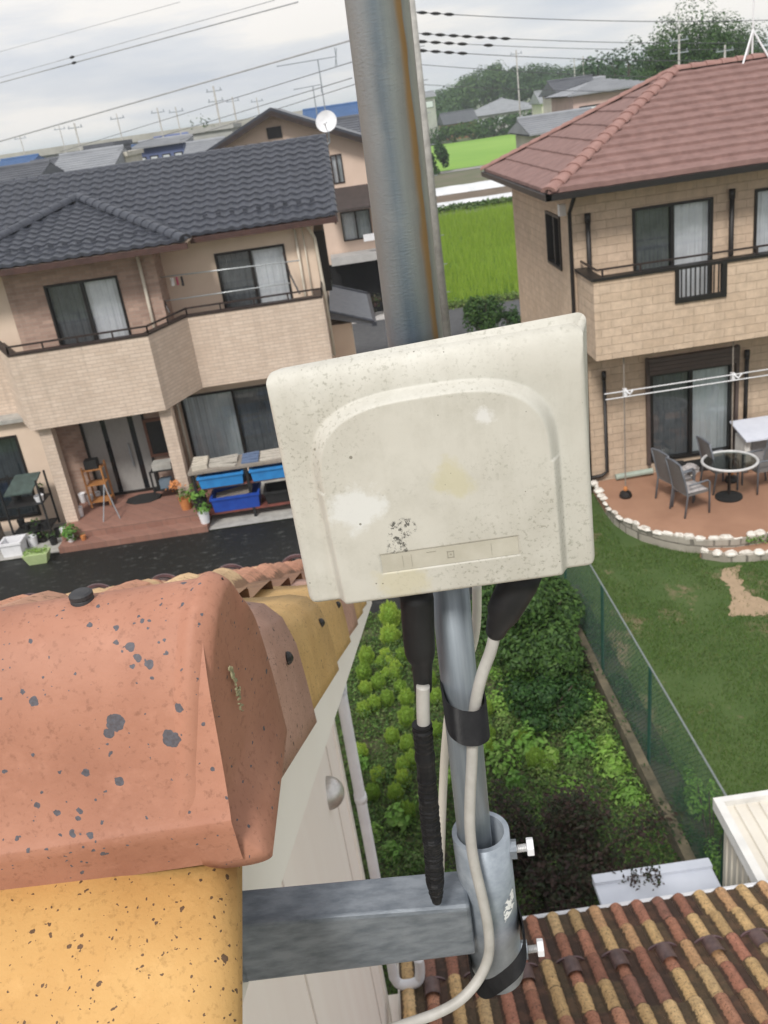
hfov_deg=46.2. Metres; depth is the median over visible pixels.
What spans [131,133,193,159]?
house
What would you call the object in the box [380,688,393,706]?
kochia bush
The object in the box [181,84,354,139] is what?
overhead line
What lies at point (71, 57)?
overhead line
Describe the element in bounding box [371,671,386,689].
kochia bush
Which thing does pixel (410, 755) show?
kochia bush
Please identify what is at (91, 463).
dark box
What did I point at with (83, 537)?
plant pot
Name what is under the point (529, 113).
dark hedge bush
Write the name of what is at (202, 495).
plant
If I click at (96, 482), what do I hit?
shelf rack
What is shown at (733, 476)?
pole stand
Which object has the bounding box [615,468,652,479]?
rolled mat
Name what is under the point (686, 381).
clothes pole
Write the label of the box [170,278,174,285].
hanging cloth
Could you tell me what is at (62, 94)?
sky
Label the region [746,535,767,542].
ground cover
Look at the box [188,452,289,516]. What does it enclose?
storage bench
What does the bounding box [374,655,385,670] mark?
kochia bush
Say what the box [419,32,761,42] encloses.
overhead line
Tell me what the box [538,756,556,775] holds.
kochia bush
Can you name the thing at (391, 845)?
leafy plant
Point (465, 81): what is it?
broadleaf tree
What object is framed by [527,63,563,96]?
broadleaf tree
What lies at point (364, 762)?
leafy plant
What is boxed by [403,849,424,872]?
leafy plant
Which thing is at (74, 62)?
overhead line
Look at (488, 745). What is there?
kochia bush
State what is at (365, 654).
kochia bush
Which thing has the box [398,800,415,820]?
kochia bush
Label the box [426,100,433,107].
window
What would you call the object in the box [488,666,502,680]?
leafy plant
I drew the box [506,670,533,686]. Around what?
leafy plant
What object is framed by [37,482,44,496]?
plant pot
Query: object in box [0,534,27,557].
plastic crate
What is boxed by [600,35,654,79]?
broadleaf tree
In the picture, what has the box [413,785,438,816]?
leafy plant
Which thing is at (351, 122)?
house
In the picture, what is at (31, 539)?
plant pot
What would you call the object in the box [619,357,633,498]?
pole stand
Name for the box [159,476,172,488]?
blue bag
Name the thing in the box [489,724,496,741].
kochia bush
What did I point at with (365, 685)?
kochia bush
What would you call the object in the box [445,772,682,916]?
purple leaved tree
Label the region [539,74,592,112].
house
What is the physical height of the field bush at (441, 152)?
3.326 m
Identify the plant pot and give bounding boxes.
[10,495,21,500]
[16,518,24,527]
[22,523,29,529]
[24,530,37,546]
[30,517,40,530]
[33,493,43,501]
[34,531,41,542]
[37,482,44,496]
[37,531,46,542]
[41,520,48,528]
[47,530,57,545]
[53,527,60,537]
[59,522,80,542]
[78,492,86,502]
[78,505,83,516]
[79,532,85,540]
[86,494,94,504]
[176,487,191,510]
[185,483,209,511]
[193,501,210,523]
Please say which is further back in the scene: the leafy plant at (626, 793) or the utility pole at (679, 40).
the utility pole at (679, 40)
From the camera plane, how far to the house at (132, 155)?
55.08 m
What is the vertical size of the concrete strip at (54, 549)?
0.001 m
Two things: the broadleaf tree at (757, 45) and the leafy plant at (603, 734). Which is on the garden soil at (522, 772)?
the leafy plant at (603, 734)
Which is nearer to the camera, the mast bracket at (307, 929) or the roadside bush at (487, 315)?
the mast bracket at (307, 929)
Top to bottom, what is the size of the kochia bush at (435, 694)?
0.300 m
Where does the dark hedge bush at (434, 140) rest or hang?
on the ground at (461, 140)
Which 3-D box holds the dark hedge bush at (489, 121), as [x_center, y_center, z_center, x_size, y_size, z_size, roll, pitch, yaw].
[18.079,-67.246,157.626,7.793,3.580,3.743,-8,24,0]
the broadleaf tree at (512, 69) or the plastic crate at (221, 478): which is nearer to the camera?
the plastic crate at (221, 478)
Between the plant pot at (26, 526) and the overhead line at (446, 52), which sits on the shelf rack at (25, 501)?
the plant pot at (26, 526)
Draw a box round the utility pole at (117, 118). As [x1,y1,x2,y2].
[110,114,124,139]
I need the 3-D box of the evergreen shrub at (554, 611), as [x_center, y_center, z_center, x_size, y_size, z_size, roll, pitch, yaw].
[2.084,1.348,12.966,1.680,1.686,2.725,-8,24,0]
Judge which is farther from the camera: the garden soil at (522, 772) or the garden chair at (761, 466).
the garden chair at (761, 466)
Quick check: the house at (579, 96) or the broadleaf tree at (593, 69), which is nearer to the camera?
the house at (579, 96)
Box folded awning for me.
[3,472,40,496]
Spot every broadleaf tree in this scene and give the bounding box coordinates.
[435,84,478,109]
[435,93,463,111]
[436,108,453,128]
[453,70,493,108]
[471,64,509,105]
[479,60,524,100]
[496,65,529,102]
[505,63,549,100]
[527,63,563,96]
[539,64,579,89]
[558,63,589,77]
[576,50,625,78]
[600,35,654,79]
[601,62,642,79]
[619,59,657,79]
[628,0,758,80]
[718,18,767,55]
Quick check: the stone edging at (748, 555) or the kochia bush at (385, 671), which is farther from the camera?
the stone edging at (748, 555)
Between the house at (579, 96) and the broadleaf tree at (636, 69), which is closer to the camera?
the house at (579, 96)
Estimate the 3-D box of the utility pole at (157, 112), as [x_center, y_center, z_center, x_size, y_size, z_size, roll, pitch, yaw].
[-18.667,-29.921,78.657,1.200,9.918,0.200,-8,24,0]
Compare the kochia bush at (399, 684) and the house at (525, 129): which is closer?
the kochia bush at (399, 684)
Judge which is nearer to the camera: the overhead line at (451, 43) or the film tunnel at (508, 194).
the overhead line at (451, 43)
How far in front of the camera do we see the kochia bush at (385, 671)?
13.03 m
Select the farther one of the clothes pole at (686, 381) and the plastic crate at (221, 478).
the plastic crate at (221, 478)
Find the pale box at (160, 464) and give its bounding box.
[151,458,171,470]
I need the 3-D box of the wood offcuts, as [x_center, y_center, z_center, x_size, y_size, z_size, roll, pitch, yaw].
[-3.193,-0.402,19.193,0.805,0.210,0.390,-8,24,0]
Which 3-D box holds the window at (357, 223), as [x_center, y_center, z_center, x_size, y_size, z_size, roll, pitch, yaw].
[-1.096,-11.355,35.477,1.146,1.096,0.930,-8,24,0]
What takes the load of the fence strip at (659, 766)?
on the lawn at (627, 541)
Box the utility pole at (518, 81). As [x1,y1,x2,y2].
[510,50,521,116]
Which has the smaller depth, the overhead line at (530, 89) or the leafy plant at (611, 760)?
the leafy plant at (611, 760)
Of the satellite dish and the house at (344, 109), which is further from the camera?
the house at (344, 109)
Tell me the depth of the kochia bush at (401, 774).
10.95 m
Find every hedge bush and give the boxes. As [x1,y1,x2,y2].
[371,293,382,310]
[429,125,455,145]
[438,122,469,141]
[452,119,493,139]
[466,115,505,138]
[488,112,519,135]
[515,110,531,116]
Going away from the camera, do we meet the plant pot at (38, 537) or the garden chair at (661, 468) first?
the garden chair at (661, 468)
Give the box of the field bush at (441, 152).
[431,143,449,174]
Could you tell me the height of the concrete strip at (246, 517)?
0.001 m
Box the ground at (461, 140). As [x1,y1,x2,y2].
[0,98,530,561]
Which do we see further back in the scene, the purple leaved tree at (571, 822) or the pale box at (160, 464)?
the pale box at (160, 464)
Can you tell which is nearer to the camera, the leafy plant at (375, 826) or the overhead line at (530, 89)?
the leafy plant at (375, 826)
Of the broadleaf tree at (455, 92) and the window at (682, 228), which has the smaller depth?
the window at (682, 228)
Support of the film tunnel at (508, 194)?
on the plot soil at (473, 194)
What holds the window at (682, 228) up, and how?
in the stone house at (640, 212)
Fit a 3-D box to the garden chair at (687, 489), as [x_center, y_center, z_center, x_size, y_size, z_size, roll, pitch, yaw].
[5.371,-0.498,15.948,0.606,1.070,0.556,-13,25,-11]
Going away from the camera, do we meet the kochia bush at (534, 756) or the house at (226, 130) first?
the kochia bush at (534, 756)
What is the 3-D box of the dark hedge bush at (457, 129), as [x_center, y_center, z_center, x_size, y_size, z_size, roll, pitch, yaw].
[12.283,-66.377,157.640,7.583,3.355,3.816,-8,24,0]
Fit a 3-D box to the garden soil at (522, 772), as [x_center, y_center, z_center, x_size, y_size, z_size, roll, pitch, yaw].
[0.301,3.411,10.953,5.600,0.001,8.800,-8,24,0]
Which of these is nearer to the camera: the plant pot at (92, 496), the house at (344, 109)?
the plant pot at (92, 496)
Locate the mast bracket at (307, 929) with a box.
[242,811,544,994]
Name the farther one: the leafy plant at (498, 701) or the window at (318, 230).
the window at (318, 230)
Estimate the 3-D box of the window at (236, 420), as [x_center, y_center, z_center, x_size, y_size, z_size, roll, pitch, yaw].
[-3.423,-2.202,21.520,2.426,1.796,0.930,-8,24,0]
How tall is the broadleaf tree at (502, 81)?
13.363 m
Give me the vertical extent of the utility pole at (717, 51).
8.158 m
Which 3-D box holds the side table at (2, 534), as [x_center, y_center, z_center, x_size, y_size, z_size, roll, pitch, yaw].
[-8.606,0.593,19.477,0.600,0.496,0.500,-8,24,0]
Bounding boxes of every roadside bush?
[462,295,506,331]
[501,304,520,325]
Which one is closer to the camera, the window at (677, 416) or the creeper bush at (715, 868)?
the creeper bush at (715, 868)
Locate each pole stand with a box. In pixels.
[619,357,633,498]
[725,341,741,483]
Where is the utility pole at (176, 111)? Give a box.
[168,107,183,134]
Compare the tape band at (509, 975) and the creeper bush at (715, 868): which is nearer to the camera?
the tape band at (509, 975)
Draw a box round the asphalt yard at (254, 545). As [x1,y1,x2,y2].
[0,519,490,614]
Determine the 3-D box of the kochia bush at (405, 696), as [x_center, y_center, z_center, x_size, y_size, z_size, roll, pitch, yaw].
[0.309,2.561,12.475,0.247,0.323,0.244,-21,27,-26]
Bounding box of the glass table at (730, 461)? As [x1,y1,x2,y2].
[700,450,759,502]
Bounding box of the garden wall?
[557,589,695,861]
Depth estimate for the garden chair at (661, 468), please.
16.34 m
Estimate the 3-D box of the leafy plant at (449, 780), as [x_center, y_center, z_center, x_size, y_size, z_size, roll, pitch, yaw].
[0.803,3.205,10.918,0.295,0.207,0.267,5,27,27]
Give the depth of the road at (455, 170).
98.91 m
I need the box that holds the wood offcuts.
[216,483,252,497]
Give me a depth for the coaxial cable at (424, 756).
0.59 m
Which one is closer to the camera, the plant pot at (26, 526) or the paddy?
the plant pot at (26, 526)
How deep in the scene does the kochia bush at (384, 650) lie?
13.49 m
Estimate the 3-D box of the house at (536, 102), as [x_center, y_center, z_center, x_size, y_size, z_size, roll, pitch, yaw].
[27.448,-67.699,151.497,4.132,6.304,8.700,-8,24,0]
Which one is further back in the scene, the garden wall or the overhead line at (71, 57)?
the overhead line at (71, 57)
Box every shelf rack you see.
[0,470,59,534]
[80,460,114,507]
[149,468,176,496]
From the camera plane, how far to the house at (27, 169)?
48.14 m
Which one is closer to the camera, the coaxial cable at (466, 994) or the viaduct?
the coaxial cable at (466, 994)
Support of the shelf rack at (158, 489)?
on the tiled house at (104, 353)
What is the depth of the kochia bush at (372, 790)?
10.83 m
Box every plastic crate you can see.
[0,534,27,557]
[196,468,244,488]
[209,482,260,512]
[249,462,284,481]
[263,480,289,503]
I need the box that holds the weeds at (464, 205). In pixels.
[437,196,512,214]
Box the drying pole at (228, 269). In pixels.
[160,260,299,300]
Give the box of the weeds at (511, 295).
[448,290,518,309]
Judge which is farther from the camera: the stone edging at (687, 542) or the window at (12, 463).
the window at (12, 463)
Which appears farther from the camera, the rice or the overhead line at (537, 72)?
the rice
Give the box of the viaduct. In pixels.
[0,110,302,158]
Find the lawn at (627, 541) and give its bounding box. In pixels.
[557,493,767,845]
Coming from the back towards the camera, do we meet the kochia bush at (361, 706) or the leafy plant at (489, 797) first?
the kochia bush at (361, 706)
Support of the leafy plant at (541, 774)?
on the garden soil at (522, 772)
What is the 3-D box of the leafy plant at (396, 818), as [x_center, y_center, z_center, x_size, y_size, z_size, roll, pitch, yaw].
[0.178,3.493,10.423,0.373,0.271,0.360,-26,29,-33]
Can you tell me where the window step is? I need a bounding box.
[679,459,707,471]
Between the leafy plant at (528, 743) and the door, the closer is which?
the leafy plant at (528, 743)
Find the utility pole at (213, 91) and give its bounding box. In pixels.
[206,86,223,124]
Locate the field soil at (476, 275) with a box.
[442,214,517,304]
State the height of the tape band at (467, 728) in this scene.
0.034 m
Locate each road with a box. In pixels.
[352,299,520,353]
[434,165,482,174]
[444,204,511,214]
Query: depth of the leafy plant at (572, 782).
10.40 m
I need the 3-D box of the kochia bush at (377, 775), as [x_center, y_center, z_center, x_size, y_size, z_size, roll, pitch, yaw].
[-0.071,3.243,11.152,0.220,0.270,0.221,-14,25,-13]
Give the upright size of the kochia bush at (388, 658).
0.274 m
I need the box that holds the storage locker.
[592,858,720,904]
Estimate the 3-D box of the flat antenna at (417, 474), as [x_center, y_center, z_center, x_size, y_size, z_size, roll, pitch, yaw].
[0.035,0.004,0.534,0.172,0.231,0.073,-8,24,0]
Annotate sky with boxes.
[0,0,767,154]
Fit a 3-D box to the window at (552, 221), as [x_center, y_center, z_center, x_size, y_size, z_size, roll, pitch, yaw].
[3.339,-5.282,17.469,0.130,1.002,1.152,-8,24,0]
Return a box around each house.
[0,133,376,553]
[0,153,43,165]
[0,159,63,180]
[0,554,767,1023]
[30,156,58,164]
[55,144,127,171]
[83,139,132,150]
[115,149,143,163]
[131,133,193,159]
[153,132,187,137]
[183,136,224,153]
[189,123,241,139]
[206,107,383,311]
[302,101,358,180]
[336,114,360,132]
[425,90,437,143]
[437,108,478,140]
[474,97,531,131]
[480,51,767,492]
[508,106,591,147]
[529,90,543,114]
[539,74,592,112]
[544,76,643,111]
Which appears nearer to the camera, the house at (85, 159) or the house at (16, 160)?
the house at (85, 159)
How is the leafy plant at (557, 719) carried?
on the garden soil at (522, 772)
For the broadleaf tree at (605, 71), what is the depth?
162.34 m
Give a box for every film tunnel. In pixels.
[435,180,504,195]
[437,192,511,206]
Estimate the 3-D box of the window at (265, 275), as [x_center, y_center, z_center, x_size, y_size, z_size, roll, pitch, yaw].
[-2.834,-5.020,20.310,1.536,1.916,0.930,-8,24,0]
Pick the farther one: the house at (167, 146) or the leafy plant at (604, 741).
the house at (167, 146)
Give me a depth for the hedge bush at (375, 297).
35.69 m
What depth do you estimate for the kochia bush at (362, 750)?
11.51 m
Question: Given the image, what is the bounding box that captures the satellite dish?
[316,110,336,144]
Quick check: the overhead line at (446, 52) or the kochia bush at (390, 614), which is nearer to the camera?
the kochia bush at (390, 614)
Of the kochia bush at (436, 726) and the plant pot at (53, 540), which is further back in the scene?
the plant pot at (53, 540)
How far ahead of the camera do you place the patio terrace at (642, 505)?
16.33 m
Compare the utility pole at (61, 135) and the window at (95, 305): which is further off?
the utility pole at (61, 135)
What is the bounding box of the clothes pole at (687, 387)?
[606,375,767,399]
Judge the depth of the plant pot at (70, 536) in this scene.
18.86 m
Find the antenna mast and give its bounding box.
[344,0,491,848]
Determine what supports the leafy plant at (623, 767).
on the garden soil at (522, 772)
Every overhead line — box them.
[0,0,274,77]
[0,1,297,82]
[0,2,178,51]
[0,40,349,141]
[61,62,351,151]
[117,78,351,149]
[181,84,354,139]
[416,11,767,21]
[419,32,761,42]
[419,40,766,49]
[420,49,741,60]
[422,64,645,76]
[424,84,623,91]
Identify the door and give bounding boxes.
[79,414,158,495]
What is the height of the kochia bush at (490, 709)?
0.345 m
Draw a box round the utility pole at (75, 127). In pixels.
[68,123,82,150]
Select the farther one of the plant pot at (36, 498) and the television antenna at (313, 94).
the television antenna at (313, 94)
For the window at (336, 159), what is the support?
in the gable house at (352, 258)
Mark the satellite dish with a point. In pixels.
(326, 120)
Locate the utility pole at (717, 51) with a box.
[716,45,733,57]
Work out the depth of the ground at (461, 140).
35.81 m
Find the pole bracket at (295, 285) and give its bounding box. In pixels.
[164,252,299,312]
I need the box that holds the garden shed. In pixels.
[713,790,767,886]
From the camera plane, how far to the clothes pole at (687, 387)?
16.10 m
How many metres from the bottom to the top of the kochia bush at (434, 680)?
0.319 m
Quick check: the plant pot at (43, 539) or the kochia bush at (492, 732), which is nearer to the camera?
the kochia bush at (492, 732)
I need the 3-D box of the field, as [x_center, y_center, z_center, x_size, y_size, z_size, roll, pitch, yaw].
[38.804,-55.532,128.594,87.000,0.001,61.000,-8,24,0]
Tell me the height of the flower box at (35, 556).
0.337 m
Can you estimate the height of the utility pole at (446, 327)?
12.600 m
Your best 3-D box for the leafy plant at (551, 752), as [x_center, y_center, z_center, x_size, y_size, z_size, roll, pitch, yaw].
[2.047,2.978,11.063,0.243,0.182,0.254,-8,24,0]
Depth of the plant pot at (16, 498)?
19.46 m
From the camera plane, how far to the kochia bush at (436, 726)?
11.73 m
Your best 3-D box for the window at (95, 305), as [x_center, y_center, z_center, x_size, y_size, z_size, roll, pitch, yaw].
[-6.252,-4.143,19.598,1.556,1.926,0.930,-8,24,0]
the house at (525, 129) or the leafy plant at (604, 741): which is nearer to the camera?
the leafy plant at (604, 741)
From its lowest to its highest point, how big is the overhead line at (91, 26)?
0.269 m
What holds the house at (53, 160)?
on the ground at (461, 140)
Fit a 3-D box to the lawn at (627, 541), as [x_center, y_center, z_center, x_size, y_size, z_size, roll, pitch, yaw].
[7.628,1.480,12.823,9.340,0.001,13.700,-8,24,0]
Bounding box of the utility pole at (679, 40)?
[669,34,688,64]
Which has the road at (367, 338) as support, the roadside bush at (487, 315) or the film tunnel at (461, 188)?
the roadside bush at (487, 315)
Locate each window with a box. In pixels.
[0,435,41,520]
[43,275,131,344]
[180,384,278,458]
[214,244,292,307]
[266,126,282,138]
[313,224,331,290]
[330,154,344,183]
[340,208,371,241]
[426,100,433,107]
[545,210,562,270]
[579,103,600,107]
[632,197,713,297]
[650,364,731,462]
[753,187,767,252]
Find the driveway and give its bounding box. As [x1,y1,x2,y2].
[352,311,384,323]
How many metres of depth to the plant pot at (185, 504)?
19.27 m
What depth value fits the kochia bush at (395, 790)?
10.73 m
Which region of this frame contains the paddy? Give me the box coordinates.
[434,168,489,187]
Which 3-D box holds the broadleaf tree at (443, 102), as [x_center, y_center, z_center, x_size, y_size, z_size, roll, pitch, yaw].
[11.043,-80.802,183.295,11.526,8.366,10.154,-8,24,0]
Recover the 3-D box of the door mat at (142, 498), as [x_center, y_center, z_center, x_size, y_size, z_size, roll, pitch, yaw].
[-5.403,-0.306,20.274,0.777,0.020,0.555,-8,24,0]
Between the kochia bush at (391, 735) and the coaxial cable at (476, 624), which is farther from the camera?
the kochia bush at (391, 735)
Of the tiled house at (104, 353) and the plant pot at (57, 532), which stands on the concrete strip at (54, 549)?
the plant pot at (57, 532)
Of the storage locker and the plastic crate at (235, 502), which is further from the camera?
the plastic crate at (235, 502)
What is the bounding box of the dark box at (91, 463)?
[83,457,99,469]
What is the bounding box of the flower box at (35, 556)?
[22,545,50,564]
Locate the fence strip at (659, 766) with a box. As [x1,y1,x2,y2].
[571,585,720,876]
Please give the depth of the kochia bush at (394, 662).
13.13 m
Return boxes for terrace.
[594,469,767,538]
[700,542,767,556]
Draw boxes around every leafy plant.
[358,754,369,770]
[360,822,383,842]
[369,759,395,782]
[380,839,404,864]
[384,801,417,832]
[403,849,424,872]
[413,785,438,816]
[447,766,451,786]
[484,739,521,778]
[485,683,513,716]
[486,778,495,803]
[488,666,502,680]
[490,737,500,751]
[495,713,515,735]
[505,770,527,789]
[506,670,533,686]
[506,720,553,760]
[520,793,541,813]
[528,758,563,791]
[542,703,574,735]
[542,746,559,764]
[551,775,587,800]
[560,757,584,776]
[562,726,597,757]
[575,710,594,727]
[577,689,606,718]
[582,706,614,732]
[589,740,631,779]
[595,732,612,743]
[595,734,614,751]
[607,758,627,775]
[609,777,648,806]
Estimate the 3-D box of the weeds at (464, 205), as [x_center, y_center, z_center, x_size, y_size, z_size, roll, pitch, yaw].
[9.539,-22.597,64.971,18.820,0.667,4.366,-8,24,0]
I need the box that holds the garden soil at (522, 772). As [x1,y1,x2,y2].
[336,601,677,994]
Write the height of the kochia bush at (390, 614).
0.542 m
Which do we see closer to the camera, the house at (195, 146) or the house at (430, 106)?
the house at (195, 146)
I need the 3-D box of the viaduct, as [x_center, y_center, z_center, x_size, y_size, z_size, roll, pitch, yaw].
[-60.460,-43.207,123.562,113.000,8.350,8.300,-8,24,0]
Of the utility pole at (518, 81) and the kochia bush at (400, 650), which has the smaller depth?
the kochia bush at (400, 650)
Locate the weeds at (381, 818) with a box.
[335,602,675,994]
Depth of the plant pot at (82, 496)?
20.53 m
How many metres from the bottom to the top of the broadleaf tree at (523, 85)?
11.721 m
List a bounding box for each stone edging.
[591,480,767,552]
[700,547,767,561]
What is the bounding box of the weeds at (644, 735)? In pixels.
[571,591,718,864]
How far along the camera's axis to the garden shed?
7.50 m
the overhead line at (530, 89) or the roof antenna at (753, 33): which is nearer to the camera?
the roof antenna at (753, 33)
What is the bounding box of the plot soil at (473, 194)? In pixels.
[436,186,511,210]
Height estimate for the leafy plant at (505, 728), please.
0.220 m
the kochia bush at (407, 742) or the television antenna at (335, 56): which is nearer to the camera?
the kochia bush at (407, 742)
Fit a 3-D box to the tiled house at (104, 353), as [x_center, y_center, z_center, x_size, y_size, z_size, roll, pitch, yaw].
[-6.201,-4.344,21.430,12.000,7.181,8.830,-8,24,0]
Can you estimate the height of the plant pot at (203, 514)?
0.507 m
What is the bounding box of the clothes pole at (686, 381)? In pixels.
[604,369,767,394]
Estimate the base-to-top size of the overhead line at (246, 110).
1.253 m
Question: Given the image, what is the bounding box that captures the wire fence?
[559,564,726,886]
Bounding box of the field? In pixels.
[431,134,515,170]
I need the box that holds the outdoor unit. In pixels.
[730,416,767,472]
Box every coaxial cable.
[389,637,499,1023]
[412,684,443,905]
[438,586,481,870]
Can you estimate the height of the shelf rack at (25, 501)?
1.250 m
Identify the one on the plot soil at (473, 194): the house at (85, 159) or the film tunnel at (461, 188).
the film tunnel at (461, 188)
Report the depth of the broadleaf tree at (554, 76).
190.19 m
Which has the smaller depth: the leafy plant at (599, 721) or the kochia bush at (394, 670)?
the leafy plant at (599, 721)
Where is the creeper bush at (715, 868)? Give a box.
[682,765,722,882]
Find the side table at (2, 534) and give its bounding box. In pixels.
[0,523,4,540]
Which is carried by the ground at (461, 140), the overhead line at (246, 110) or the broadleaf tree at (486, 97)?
the broadleaf tree at (486, 97)
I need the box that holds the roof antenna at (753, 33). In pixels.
[742,0,767,63]
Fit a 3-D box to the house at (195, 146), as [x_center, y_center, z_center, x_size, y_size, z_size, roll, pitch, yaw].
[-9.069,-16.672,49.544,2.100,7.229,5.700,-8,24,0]
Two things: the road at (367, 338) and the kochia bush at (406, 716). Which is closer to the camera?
the kochia bush at (406, 716)
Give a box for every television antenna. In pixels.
[277,48,336,109]
[294,82,321,114]
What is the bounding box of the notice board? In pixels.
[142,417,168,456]
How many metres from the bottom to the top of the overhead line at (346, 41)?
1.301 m
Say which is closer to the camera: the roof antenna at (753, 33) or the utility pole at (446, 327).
the roof antenna at (753, 33)
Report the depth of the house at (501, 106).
171.74 m
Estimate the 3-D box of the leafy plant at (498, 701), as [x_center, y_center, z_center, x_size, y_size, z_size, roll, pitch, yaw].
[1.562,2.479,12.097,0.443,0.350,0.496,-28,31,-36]
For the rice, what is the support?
on the field soil at (476, 275)
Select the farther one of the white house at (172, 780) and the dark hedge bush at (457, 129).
the dark hedge bush at (457, 129)
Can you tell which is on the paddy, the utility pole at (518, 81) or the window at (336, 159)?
the utility pole at (518, 81)
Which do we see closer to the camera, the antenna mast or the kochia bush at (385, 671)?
the antenna mast
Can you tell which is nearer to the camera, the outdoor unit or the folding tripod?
the outdoor unit
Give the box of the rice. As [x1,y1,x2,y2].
[438,199,518,302]
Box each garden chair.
[651,448,694,506]
[665,457,710,518]
[696,435,738,494]
[741,441,767,494]
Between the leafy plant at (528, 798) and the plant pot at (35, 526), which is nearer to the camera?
the leafy plant at (528, 798)
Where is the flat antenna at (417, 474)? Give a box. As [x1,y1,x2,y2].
[266,312,594,692]
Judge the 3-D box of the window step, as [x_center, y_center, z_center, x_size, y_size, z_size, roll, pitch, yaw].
[6.133,-0.909,17.748,1.400,0.140,0.300,-8,24,0]
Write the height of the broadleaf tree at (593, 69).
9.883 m
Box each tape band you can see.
[440,680,489,745]
[468,900,526,998]
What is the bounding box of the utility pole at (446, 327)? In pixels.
[410,0,450,337]
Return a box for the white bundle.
[682,463,699,474]
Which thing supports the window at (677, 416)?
in the stone house at (640, 212)
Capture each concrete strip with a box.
[0,522,66,560]
[209,478,292,529]
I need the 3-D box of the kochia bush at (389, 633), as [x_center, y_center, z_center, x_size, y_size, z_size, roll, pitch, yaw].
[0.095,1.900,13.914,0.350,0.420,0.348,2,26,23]
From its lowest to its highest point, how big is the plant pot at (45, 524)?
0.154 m
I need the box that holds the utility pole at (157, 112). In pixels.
[151,108,164,136]
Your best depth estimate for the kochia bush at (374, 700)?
12.43 m
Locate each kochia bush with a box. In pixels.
[355,661,371,680]
[356,700,370,718]
[356,742,368,756]
[357,679,372,694]
[358,645,374,665]
[364,782,380,801]
[366,693,381,711]
[370,764,385,782]
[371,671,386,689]
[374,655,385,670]
[377,599,400,626]
[379,622,401,646]
[379,646,392,656]
[380,667,390,682]
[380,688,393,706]
[383,725,399,743]
[385,655,394,667]
[387,781,404,803]
[388,666,401,682]
[389,659,403,672]
[393,678,407,694]
[393,768,411,788]
[395,647,407,662]
[395,755,410,772]
[397,705,415,727]
[398,687,414,705]
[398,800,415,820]
[399,732,413,753]
[404,748,416,770]
[430,686,441,705]
[431,719,442,738]
[432,670,437,685]
[483,738,493,757]
[486,697,493,716]
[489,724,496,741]
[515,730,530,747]
[525,745,544,771]
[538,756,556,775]
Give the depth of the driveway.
35.90 m
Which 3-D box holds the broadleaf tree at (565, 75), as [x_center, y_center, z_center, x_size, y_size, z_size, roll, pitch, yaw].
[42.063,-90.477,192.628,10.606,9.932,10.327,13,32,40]
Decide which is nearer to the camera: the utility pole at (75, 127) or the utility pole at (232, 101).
the utility pole at (75, 127)
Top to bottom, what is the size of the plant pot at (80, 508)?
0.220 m
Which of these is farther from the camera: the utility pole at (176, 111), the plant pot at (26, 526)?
the utility pole at (176, 111)
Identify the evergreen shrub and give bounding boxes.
[471,575,585,682]
[495,655,595,732]
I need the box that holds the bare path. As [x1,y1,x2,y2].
[720,565,767,616]
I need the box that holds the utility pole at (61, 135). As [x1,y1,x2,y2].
[54,126,65,152]
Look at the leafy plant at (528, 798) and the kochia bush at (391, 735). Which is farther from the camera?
the kochia bush at (391, 735)
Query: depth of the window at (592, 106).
48.03 m
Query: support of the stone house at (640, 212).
on the lawn at (627, 541)
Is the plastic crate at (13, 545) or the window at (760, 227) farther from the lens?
the plastic crate at (13, 545)
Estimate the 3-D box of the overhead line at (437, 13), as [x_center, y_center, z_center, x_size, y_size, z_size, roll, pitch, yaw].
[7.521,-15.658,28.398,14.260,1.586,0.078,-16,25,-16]
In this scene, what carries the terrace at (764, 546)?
on the lawn at (627, 541)
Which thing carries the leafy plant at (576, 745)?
on the garden soil at (522, 772)
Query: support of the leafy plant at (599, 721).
on the garden soil at (522, 772)
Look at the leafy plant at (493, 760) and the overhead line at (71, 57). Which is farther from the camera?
the overhead line at (71, 57)
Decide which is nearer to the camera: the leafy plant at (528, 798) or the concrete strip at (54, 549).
the leafy plant at (528, 798)
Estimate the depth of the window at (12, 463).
19.87 m
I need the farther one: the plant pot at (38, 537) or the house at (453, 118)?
the house at (453, 118)
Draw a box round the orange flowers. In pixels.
[165,480,185,491]
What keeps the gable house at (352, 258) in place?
on the ground at (461, 140)
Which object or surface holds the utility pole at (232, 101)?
on the ground at (461, 140)
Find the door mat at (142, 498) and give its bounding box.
[126,492,161,504]
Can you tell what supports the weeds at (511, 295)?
on the ground at (461, 140)
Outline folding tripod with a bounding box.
[103,484,119,521]
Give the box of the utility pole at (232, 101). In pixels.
[226,97,238,122]

